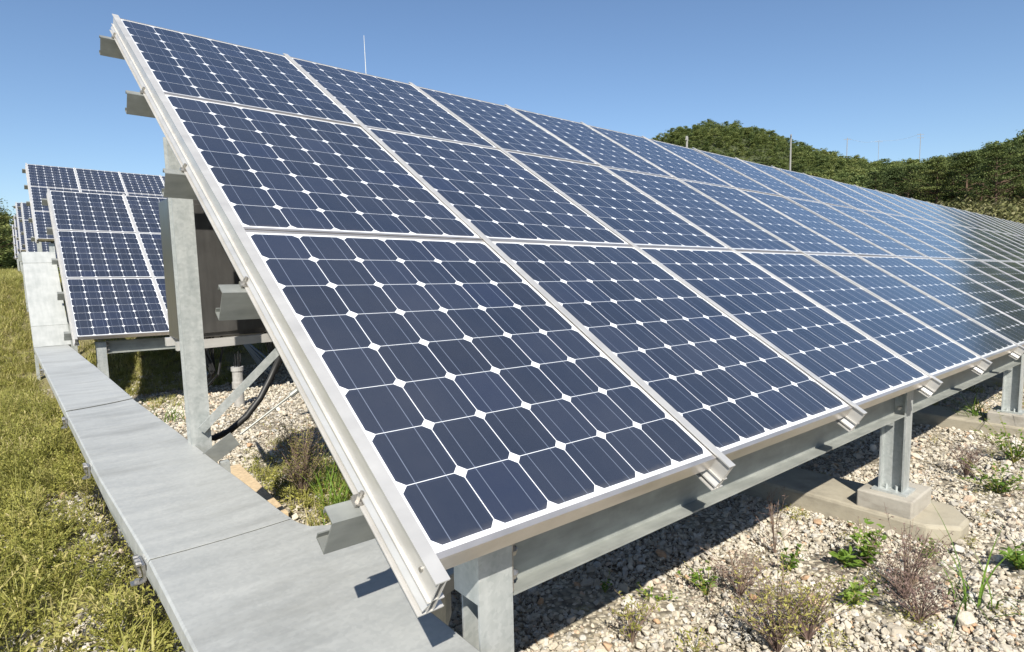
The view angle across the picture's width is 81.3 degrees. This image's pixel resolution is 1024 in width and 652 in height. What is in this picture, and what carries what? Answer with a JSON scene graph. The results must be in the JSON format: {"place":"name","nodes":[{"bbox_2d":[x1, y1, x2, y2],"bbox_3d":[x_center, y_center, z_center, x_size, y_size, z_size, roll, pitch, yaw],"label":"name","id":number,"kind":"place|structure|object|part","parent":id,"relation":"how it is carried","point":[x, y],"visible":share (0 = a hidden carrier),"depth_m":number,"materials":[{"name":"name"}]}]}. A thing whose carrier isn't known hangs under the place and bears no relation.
{"place":"outdoors","nodes":[
{"label":"outdoors","id":0,"kind":"place"},
{"bbox_2d":[0,133,1023,651],"bbox_3d":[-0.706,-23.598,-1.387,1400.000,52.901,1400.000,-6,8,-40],"label":"ground","id":1,"kind":"structure","parent":0,"point":[568,601],"depth_m":2.85,"materials":[{"name":"soil"}]},
{"bbox_2d":[0,198,14,254],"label":"pine tree","id":2,"kind":"object","parent":1,"relation":"on","point":[6,217],"visible":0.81,"depth_m":46.61,"materials":[{"name":"green plant"}]},
{"bbox_2d":[0,211,15,265],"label":"pine tree","id":3,"kind":"object","parent":1,"relation":"on","point":[7,232],"visible":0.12,"depth_m":52.78,"materials":[{"name":"green plant"}]},
{"bbox_2d":[12,215,21,269],"bbox_3d":[-23.061,-4.050,30.189,3.299,3.263,3.499,-6,8,-40],"label":"solar array","id":4,"kind":"object","parent":1,"relation":"on","point":[15,236],"visible":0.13,"depth_m":29.19,"materials":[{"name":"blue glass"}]},
{"bbox_2d":[11,224,22,273],"bbox_3d":[-27.916,-4.566,35.883,3.299,3.209,3.499,-6,8,-40],"label":"solar array","id":5,"kind":"object","parent":1,"relation":"on","point":[15,247],"visible":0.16,"depth_m":34.98,"materials":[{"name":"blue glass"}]},
{"bbox_2d":[13,202,25,252],"bbox_3d":[-17.949,-3.576,24.879,4.232,3.267,3.499,-6,8,-40],"label":"solar array","id":6,"kind":"object","parent":1,"relation":"on","point":[19,228],"visible":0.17,"depth_m":23.48,"materials":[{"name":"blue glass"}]},
{"bbox_2d":[18,202,57,258],"bbox_3d":[-14.597,-2.876,21.067,4.232,3.098,3.499,-6,8,-40],"label":"solar array","id":7,"kind":"object","parent":1,"relation":"on","point":[28,234],"visible":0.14,"depth_m":19.66,"materials":[{"name":"blue glass"}]},
{"bbox_2d":[22,163,165,255],"bbox_3d":[-8.655,-2.742,16.354,7.228,3.252,3.499,-6,8,-40],"label":"solar array","id":8,"kind":"object","parent":1,"relation":"on","point":[41,179],"visible":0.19,"depth_m":15.34,"materials":[{"name":"blue glass"}]},
{"bbox_2d":[83,601,179,651],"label":"grass clump","id":9,"kind":"object","parent":1,"relation":"on","point":[125,645],"visible":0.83,"depth_m":1.73,"materials":[{"name":"plant"}]},
{"bbox_2d":[41,189,268,376],"bbox_3d":[-3.504,-0.695,10.460,7.228,3.315,3.499,-6,8,-40],"label":"solar array","id":10,"kind":"object","parent":1,"relation":"on","point":[108,262],"visible":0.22,"depth_m":8.24,"materials":[{"name":"blue glass"}]},
{"bbox_2d":[140,398,184,421],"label":"grass clump","id":11,"kind":"object","parent":1,"relation":"on","point":[173,418],"visible":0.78,"depth_m":6.76,"materials":[{"name":"green plant"}]},
{"bbox_2d":[158,198,282,386],"bbox_3d":[-1.870,-0.236,4.160,1.080,1.151,1.092,-6,8,-40],"label":"combiner cabinet","id":12,"kind":"object","parent":1,"relation":"on","point":[215,268],"visible":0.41,"depth_m":3.58,"materials":[{"name":"silver metal"}]},
{"bbox_3d":[-1.563,-0.366,3.755,0.945,0.760,0.020,-6,8,-40],"label":"door","id":13,"kind":"part","parent":12,"relation":"part of","materials":[{"name":"silver metal"}]},
{"bbox_2d":[231,351,244,407],"bbox_3d":[-3.469,0.699,7.551,0.147,0.749,0.147,-6,8,-40],"label":"cable conduit","id":14,"kind":"object","parent":1,"relation":"on","point":[237,369],"visible":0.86,"depth_m":7.51,"materials":[{"name":"grey plastic"}]},
{"bbox_2d":[211,355,281,440],"bbox_3d":[-1.520,0.647,3.509,0.206,1.139,0.737,1,7,24],"label":"corrugated hose","id":15,"kind":"object","parent":1,"relation":"on","point":[240,421],"visible":0.54,"depth_m":3.42,"materials":[{"name":"black plastic"}]},
{"bbox_2d":[18,252,479,651],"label":"cable duct","id":16,"kind":"object","parent":1,"relation":"on","point":[224,560],"visible":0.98,"depth_m":1.89,"materials":[{"name":"metal"}]},
{"bbox_2d":[255,403,328,478],"bbox_3d":[-1.543,0.857,4.315,0.441,0.596,0.490,2,7,30],"label":"twiggy weed","id":17,"kind":"object","parent":1,"relation":"on","point":[290,442],"visible":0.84,"depth_m":4.28,"materials":[{"name":"brown plant"}]},
{"bbox_2d":[279,430,329,498],"bbox_3d":[-1.423,0.921,3.979,0.350,0.504,0.355,1,7,24],"label":"twiggy weed","id":18,"kind":"object","parent":1,"relation":"on","point":[301,480],"visible":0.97,"depth_m":3.98,"materials":[{"name":"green plant"}]},
{"bbox_2d":[303,502,331,525],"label":"grass clump","id":19,"kind":"object","parent":1,"relation":"on","point":[322,517],"visible":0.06,"depth_m":3.38,"materials":[{"name":"green plant"}]},
{"bbox_2d":[301,450,343,500],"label":"grass clump","id":20,"kind":"object","parent":1,"relation":"on","point":[334,475],"visible":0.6,"depth_m":4.10,"materials":[{"name":"green plant"}]},
{"bbox_2d":[298,465,352,520],"bbox_3d":[-1.050,1.020,3.692,0.549,0.315,0.524,-6,8,-40],"label":"grass clump","id":21,"kind":"object","parent":1,"relation":"on","point":[336,500],"visible":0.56,"depth_m":3.71,"materials":[{"name":"green plant"}]},
{"bbox_2d":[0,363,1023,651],"bbox_3d":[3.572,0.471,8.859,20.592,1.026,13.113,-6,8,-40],"label":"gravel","id":22,"kind":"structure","parent":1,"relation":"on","point":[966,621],"depth_m":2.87,"materials":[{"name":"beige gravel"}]},
{"bbox_2d":[230,464,288,515],"bbox_3d":[-1.772,1.098,3.970,0.200,0.055,1.202,-6,8,-37],"label":"wooden board","id":23,"kind":"object","parent":22,"relation":"on","point":[240,472],"visible":0.35,"depth_m":4.04,"materials":[{"name":"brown wood"}]},
{"bbox_2d":[947,387,1022,420],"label":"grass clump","id":24,"kind":"object","parent":22,"relation":"on","point":[974,411],"visible":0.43,"depth_m":5.39,"materials":[{"name":"green plant"}]},
{"bbox_2d":[0,267,1023,651],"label":"grass","id":25,"kind":"structure","parent":1,"relation":"on","point":[32,417],"depth_m":2.91,"materials":[{"name":"green plant"}]},
{"bbox_2d":[0,119,1023,272],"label":"forest","id":26,"kind":"object","parent":1,"relation":"on","point":[823,162],"visible":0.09,"depth_m":198.88,"materials":[{"name":"green plant"}]},
{"bbox_2d":[99,14,1023,651],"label":"solar array","id":27,"kind":"object","parent":1,"relation":"on","point":[519,350],"visible":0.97,"depth_m":2.53,"materials":[{"name":"blue glass"}]},
{"bbox_2d":[600,568,612,591],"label":"leafy weed","id":28,"kind":"object","parent":1,"relation":"on","point":[606,587],"visible":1,"depth_m":2.63,"materials":[{"name":"green plant"}]},
{"bbox_2d":[607,589,660,643],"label":"twiggy weed","id":29,"kind":"object","parent":1,"relation":"on","point":[637,627],"visible":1,"depth_m":2.27,"materials":[{"name":"brown plant"}]},
{"bbox_2d":[636,582,678,600],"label":"leafy weed","id":30,"kind":"object","parent":1,"relation":"on","point":[651,595],"visible":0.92,"depth_m":2.56,"materials":[{"name":"green plant"}]},
{"bbox_2d":[676,560,718,595],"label":"leafy weed","id":31,"kind":"object","parent":1,"relation":"on","point":[695,577],"visible":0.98,"depth_m":2.62,"materials":[{"name":"green plant"}]},
{"bbox_2d":[701,545,774,595],"bbox_3d":[0.983,1.070,2.580,0.266,0.228,0.296,-6,8,-40],"label":"twiggy weed","id":32,"kind":"object","parent":1,"relation":"on","point":[742,578],"visible":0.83,"depth_m":2.59,"materials":[{"name":"brown plant"}]},
{"bbox_2d":[752,486,798,552],"bbox_3d":[1.318,0.964,2.974,0.174,0.374,0.161,-3,6,-18],"label":"twiggy weed","id":33,"kind":"object","parent":1,"relation":"on","point":[772,527],"visible":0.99,"depth_m":2.98,"materials":[{"name":"brown plant"}]},
{"bbox_2d":[725,550,830,651],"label":"twiggy weed","id":34,"kind":"object","parent":1,"relation":"on","point":[777,644],"visible":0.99,"depth_m":2.17,"materials":[{"name":"brown plant"}]},
{"bbox_2d":[789,134,791,170],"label":"utility pole","id":35,"kind":"object","parent":1,"relation":"on","point":[790,151],"visible":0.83,"depth_m":132.79,"materials":[{"name":"metal"}]},
{"bbox_2d":[777,531,806,571],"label":"leafy weed","id":36,"kind":"object","parent":1,"relation":"on","point":[791,560],"visible":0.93,"depth_m":2.79,"materials":[{"name":"green plant"}]},
{"bbox_2d":[768,565,860,640],"bbox_3d":[1.129,1.058,2.231,0.303,0.285,0.289,2,7,28],"label":"twiggy weed","id":37,"kind":"object","parent":1,"relation":"on","point":[810,634],"visible":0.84,"depth_m":2.24,"materials":[{"name":"brown plant"}]},
{"bbox_2d":[834,178,854,184],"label":"pine tree","id":38,"kind":"object","parent":1,"relation":"on","point":[843,180],"visible":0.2,"depth_m":85.64,"materials":[{"name":"green plant"}]},
{"bbox_2d":[828,543,864,567],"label":"leafy weed","id":39,"kind":"object","parent":1,"relation":"on","point":[843,556],"visible":0.98,"depth_m":2.82,"materials":[{"name":"green plant"}]},
{"bbox_2d":[837,569,878,604],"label":"leafy weed","id":40,"kind":"object","parent":1,"relation":"on","point":[847,593],"visible":0.94,"depth_m":2.46,"materials":[{"name":"green plant"}]},
{"bbox_2d":[854,175,871,183],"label":"pine tree","id":41,"kind":"object","parent":1,"relation":"on","point":[865,178],"visible":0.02,"depth_m":87.40,"materials":[{"name":"green plant"}]},
{"bbox_2d":[847,517,886,565],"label":"leafy weed","id":42,"kind":"object","parent":1,"relation":"on","point":[865,553],"visible":0.84,"depth_m":2.83,"materials":[{"name":"green plant"}]},
{"bbox_2d":[857,170,894,192],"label":"pine tree","id":43,"kind":"object","parent":1,"relation":"on","point":[875,186],"visible":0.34,"depth_m":78.84,"materials":[{"name":"green plant"}]},
{"bbox_2d":[878,166,909,194],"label":"pine tree","id":44,"kind":"object","parent":1,"relation":"on","point":[893,173],"visible":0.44,"depth_m":81.43,"materials":[{"name":"green plant"}]},
{"bbox_2d":[855,504,957,598],"bbox_3d":[1.660,0.984,2.519,0.380,0.368,0.369,-6,8,-40],"label":"twiggy weed","id":45,"kind":"object","parent":1,"relation":"on","point":[909,567],"visible":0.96,"depth_m":2.50,"materials":[{"name":"brown plant"}]},
{"bbox_2d":[883,164,934,200],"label":"pine tree","id":46,"kind":"object","parent":1,"relation":"on","point":[910,177],"visible":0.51,"depth_m":73.65,"materials":[{"name":"green plant"}]},
{"bbox_2d":[891,163,943,200],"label":"pine tree","id":47,"kind":"object","parent":1,"relation":"on","point":[929,180],"visible":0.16,"depth_m":77.60,"materials":[{"name":"green plant"}]},
{"bbox_2d":[876,561,958,622],"bbox_3d":[1.589,1.056,2.338,0.234,0.248,0.251,-6,8,-40],"label":"twiggy weed","id":48,"kind":"object","parent":1,"relation":"on","point":[925,600],"visible":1,"depth_m":2.34,"materials":[{"name":"brown plant"}]},
{"bbox_2d":[917,538,938,558],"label":"leafy weed","id":49,"kind":"object","parent":1,"relation":"on","point":[931,543],"visible":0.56,"depth_m":2.88,"materials":[{"name":"green plant"}]},
{"bbox_2d":[903,155,965,203],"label":"pine tree","id":50,"kind":"object","parent":1,"relation":"on","point":[936,167],"visible":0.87,"depth_m":68.73,"materials":[{"name":"green plant"}]},
{"bbox_2d":[864,503,1023,651],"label":"grass clump","id":51,"kind":"object","parent":1,"relation":"on","point":[980,592],"visible":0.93,"depth_m":2.49,"materials":[{"name":"green plant"}]},
{"bbox_2d":[948,500,959,506],"bbox_3d":[2.632,1.061,3.540,0.059,0.035,0.058,-1,6,2],"label":"loose stone","id":52,"kind":"object","parent":1,"relation":"on","point":[954,503],"visible":0.86,"depth_m":3.54,"materials":[{"name":"stone"}]},
{"bbox_2d":[925,152,984,203],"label":"pine tree","id":53,"kind":"object","parent":1,"relation":"on","point":[953,195],"visible":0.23,"depth_m":73.95,"materials":[{"name":"green plant"}]},
{"bbox_2d":[927,150,1001,201],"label":"pine tree","id":54,"kind":"object","parent":1,"relation":"on","point":[969,157],"visible":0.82,"depth_m":65.84,"materials":[{"name":"green plant"}]},
{"bbox_2d":[939,442,995,475],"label":"twiggy weed","id":55,"kind":"object","parent":1,"relation":"on","point":[967,472],"visible":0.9,"depth_m":4.05,"materials":[{"name":"brown plant"}]},
{"bbox_2d":[921,194,1023,223],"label":"scrub","id":56,"kind":"object","parent":1,"relation":"on","point":[1011,209],"visible":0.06,"depth_m":58.19,"materials":[{"name":"green plant"}]},
{"bbox_2d":[953,147,1014,199],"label":"pine tree","id":57,"kind":"object","parent":1,"relation":"on","point":[987,160],"visible":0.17,"depth_m":69.46,"materials":[{"name":"green plant"}]},
{"bbox_2d":[951,143,1023,202],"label":"pine tree","id":58,"kind":"object","parent":1,"relation":"on","point":[998,157],"visible":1,"depth_m":60.88,"materials":[{"name":"green plant"}]},
{"bbox_2d":[955,453,1023,493],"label":"leafy weed","id":59,"kind":"object","parent":1,"relation":"on","point":[1004,485],"visible":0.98,"depth_m":3.74,"materials":[{"name":"green plant"}]},
{"bbox_2d":[970,412,1023,462],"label":"leafy weed","id":60,"kind":"object","parent":1,"relation":"on","point":[1011,453],"visible":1,"depth_m":4.35,"materials":[{"name":"green plant"}]},
{"bbox_2d":[991,145,1023,198],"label":"pine tree","id":61,"kind":"object","parent":1,"relation":"on","point":[1015,152],"visible":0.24,"depth_m":69.34,"materials":[{"name":"green plant"}]},
{"bbox_2d":[998,143,1023,198],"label":"pine tree","id":62,"kind":"object","parent":1,"relation":"on","point":[1021,162],"visible":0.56,"depth_m":62.72,"materials":[{"name":"green plant"}]},
{"bbox_2d":[998,539,1023,569],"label":"leafy weed","id":63,"kind":"object","parent":1,"relation":"on","point":[1015,558],"visible":0.93,"depth_m":2.73,"materials":[{"name":"green plant"}]},
{"bbox_2d":[0,0,1023,224],"label":"sky","id":64,"kind":"structure","parent":0,"point":[821,73],"materials":[{"name":"blue"}]}
]}

